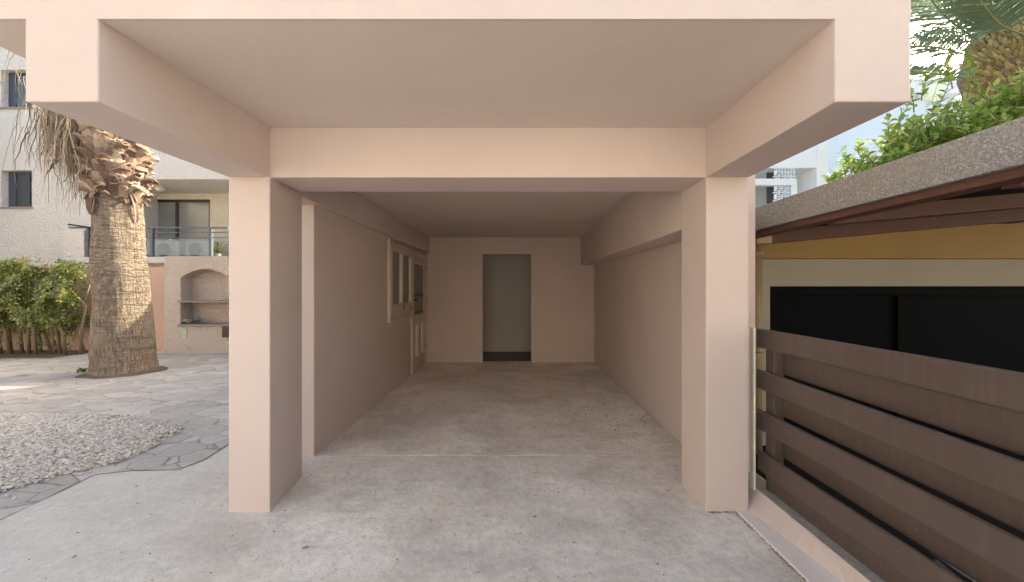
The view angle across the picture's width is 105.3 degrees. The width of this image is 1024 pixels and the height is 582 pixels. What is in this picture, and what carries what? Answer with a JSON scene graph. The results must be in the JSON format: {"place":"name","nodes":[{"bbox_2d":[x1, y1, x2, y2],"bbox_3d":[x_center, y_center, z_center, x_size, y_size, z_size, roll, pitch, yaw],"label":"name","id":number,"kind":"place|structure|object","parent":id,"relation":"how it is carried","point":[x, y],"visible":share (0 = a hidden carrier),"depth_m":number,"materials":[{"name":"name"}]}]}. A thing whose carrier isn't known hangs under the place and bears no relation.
{"place":"outdoors","nodes":[
{"label":"outdoors","id":0,"kind":"place"},
{"bbox_2d":[0,413,187,499],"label":"gravel","id":1,"kind":"structure","parent":0,"point":[85,441],"depth_m":3.69,"materials":[{"name":"grey gravel"}]},
{"bbox_2d":[0,47,228,266],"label":"apartment house","id":2,"kind":"structure","parent":0,"point":[189,201],"depth_m":12.00,"materials":[{"name":"white paint"}]},
{"bbox_2d":[0,172,32,208],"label":"window","id":3,"kind":"structure","parent":2,"relation":"in","point":[20,198],"depth_m":12.18,"materials":[{"name":"glass"}]},
{"bbox_2d":[0,73,32,108],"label":"window","id":4,"kind":"structure","parent":2,"relation":"in","point":[13,86],"depth_m":12.16,"materials":[{"name":"glass"}]},
{"bbox_2d":[155,238,185,256],"bbox_3d":[-10.953,-1.336,12.506,0.800,0.733,0.308,0,0,0],"label":"air conditioner","id":5,"kind":"object","parent":2,"relation":"on","point":[169,248],"visible":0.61,"depth_m":12.36,"materials":[{"name":"metal"}]},
{"bbox_2d":[157,200,209,241],"bbox_3d":[-11.265,-2.029,13.250,2.055,2.098,0.100,0,0,0],"label":"balcony door","id":6,"kind":"structure","parent":2,"relation":"in","point":[171,213],"depth_m":13.25,"materials":[{"name":"glass"}]},
{"bbox_2d":[186,238,217,256],"bbox_3d":[-9.958,-1.336,12.506,0.800,0.733,0.308,0,0,0],"label":"air conditioner","id":7,"kind":"object","parent":2,"relation":"on","point":[198,248],"visible":0.53,"depth_m":12.36,"materials":[{"name":"metal"}]},
{"bbox_2d":[208,241,223,255],"bbox_3d":[-8.774,-1.246,11.587,0.355,0.552,0.336,0,0,27],"label":"spiky plant","id":8,"kind":"object","parent":2,"relation":"on","point":[217,248],"visible":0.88,"depth_m":11.56,"materials":[{"name":"green plant"}]},
{"bbox_2d":[0,350,672,518],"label":"paving","id":9,"kind":"structure","parent":0,"point":[192,390],"depth_m":5.16,"materials":[{"name":"grey stone"}]},
{"bbox_2d":[0,350,88,357],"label":"soil bed","id":10,"kind":"object","parent":9,"relation":"on","point":[44,354],"visible":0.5,"depth_m":8.85,"materials":[{"name":"brown soil"}]},
{"bbox_2d":[0,251,90,354],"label":"hedge","id":11,"kind":"object","parent":10,"relation":"on","point":[45,298],"visible":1,"depth_m":8.65,"materials":[{"name":"green plant"}]},
{"bbox_2d":[75,367,87,372],"bbox_3d":[-7.588,1.398,6.870,0.170,0.103,0.174,0,0,27],"label":"weed","id":12,"kind":"object","parent":9,"relation":"on","point":[81,370],"visible":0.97,"depth_m":6.86,"materials":[{"name":"green plant"}]},
{"bbox_2d":[75,366,167,378],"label":"soil","id":13,"kind":"structure","parent":9,"relation":"on","point":[158,369],"depth_m":6.62,"materials":[{"name":"brown soil"}]},
{"bbox_2d":[0,51,160,375],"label":"palm tree","id":14,"kind":"object","parent":13,"relation":"on","point":[112,172],"visible":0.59,"depth_m":6.66,"materials":[{"name":"brown plant"}]},
{"bbox_2d":[164,256,228,353],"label":"niche wall","id":15,"kind":"structure","parent":9,"relation":"on","point":[195,286],"depth_m":9.00,"materials":[{"name":"beige paint"}]},
{"bbox_2d":[182,317,202,323],"bbox_3d":[-7.497,0.706,9.123,0.401,0.169,0.350,0,0,37],"label":"rubble","id":16,"kind":"object","parent":15,"relation":"on","point":[196,320],"visible":1,"depth_m":9.05,"materials":[{"name":"grey stone"}]},
{"bbox_2d":[0,0,910,511],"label":"carport building","id":17,"kind":"structure","parent":9,"relation":"on","point":[470,208],"depth_m":2.55,"materials":[{"name":"beige paint"}]},
{"bbox_2d":[72,364,669,557],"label":"dry leaf litter","id":18,"kind":"object","parent":17,"relation":"on","point":[498,392],"visible":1,"depth_m":3.84,"materials":[{"name":"brown plant"}]},
{"bbox_2d":[387,239,412,322],"bbox_3d":[-1.731,-0.134,6.039,0.088,1.172,1.242,0,0,0],"label":"window","id":19,"kind":"structure","parent":17,"relation":"in","point":[399,257],"depth_m":5.95,"materials":[{"name":"beige paint"}]},
{"bbox_2d":[413,254,426,371],"bbox_3d":[-1.724,0.397,7.236,0.109,2.072,1.001,0,0,0],"label":"door","id":20,"kind":"structure","parent":17,"relation":"in","point":[418,261],"depth_m":7.24,"materials":[{"name":"beige paint"}]},
{"bbox_2d":[0,445,806,581],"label":"driveway","id":21,"kind":"structure","parent":0,"point":[166,520],"depth_m":2.38,"materials":[{"name":"concrete"}]},
{"bbox_2d":[0,444,228,519],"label":"joint","id":22,"kind":"object","parent":21,"relation":"on","point":[123,471],"visible":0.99,"depth_m":3.10,"materials":[{"name":"concrete"}]},
{"bbox_2d":[28,381,747,580],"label":"grit","id":23,"kind":"object","parent":21,"relation":"on","point":[481,457],"visible":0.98,"depth_m":3.07,"materials":[{"name":"grey gravel"}]},
{"bbox_2d":[708,511,805,581],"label":"plaster crumbs","id":24,"kind":"object","parent":21,"relation":"on","point":[776,552],"visible":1,"depth_m":2.21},
{"bbox_2d":[737,472,884,581],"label":"plinth","id":25,"kind":"structure","parent":21,"relation":"on","point":[808,551],"depth_m":2.17,"materials":[{"name":"beige paint"}]},
{"bbox_2d":[757,328,1023,581],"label":"board fence","id":26,"kind":"object","parent":25,"relation":"on","point":[984,404],"visible":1,"depth_m":1.74,"materials":[{"name":"brown wood"}]},
{"bbox_2d":[755,79,967,207],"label":"blue house","id":27,"kind":"structure","parent":0,"point":[805,170],"depth_m":13.59,"materials":[{"name":"paint"}]},
{"bbox_2d":[910,12,969,97],"label":"sky","id":28,"kind":"structure","parent":0,"point":[918,58],"materials":[{"name":"white"}]},
{"label":"ground","id":29,"kind":"structure","parent":0,"visible":0},
{"bbox_2d":[0,267,163,349],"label":"boundary wall","id":30,"kind":"structure","parent":29,"relation":"on","point":[156,276],"depth_m":9.50,"materials":[{"name":"paint"}]},
{"bbox_2d":[755,117,1023,581],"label":"annex","id":31,"kind":"object","parent":29,"relation":"on","point":[920,253],"visible":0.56,"depth_m":3.56,"materials":[{"name":"beige paint"}]},
{"bbox_2d":[770,286,1023,441],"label":"glass door","id":32,"kind":"structure","parent":31,"relation":"in","point":[979,325],"depth_m":3.68,"materials":[{"name":"black glass"}]},
{"bbox_2d":[930,552,976,581],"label":"cane bundle","id":33,"kind":"object","parent":31,"relation":"in","point":[942,565],"visible":0.16,"depth_m":1.72,"materials":[{"name":"grey"}]},
{"bbox_2d":[821,52,1023,223],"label":"leafy shrub","id":34,"kind":"object","parent":29,"relation":"on","point":[912,137],"visible":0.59,"depth_m":6.42,"materials":[{"name":"green plant"}]},
{"bbox_2d":[910,0,1023,223],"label":"date palm","id":35,"kind":"object","parent":29,"relation":"on","point":[992,31],"visible":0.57,"depth_m":7.72,"materials":[{"name":"green plant"}]}
]}

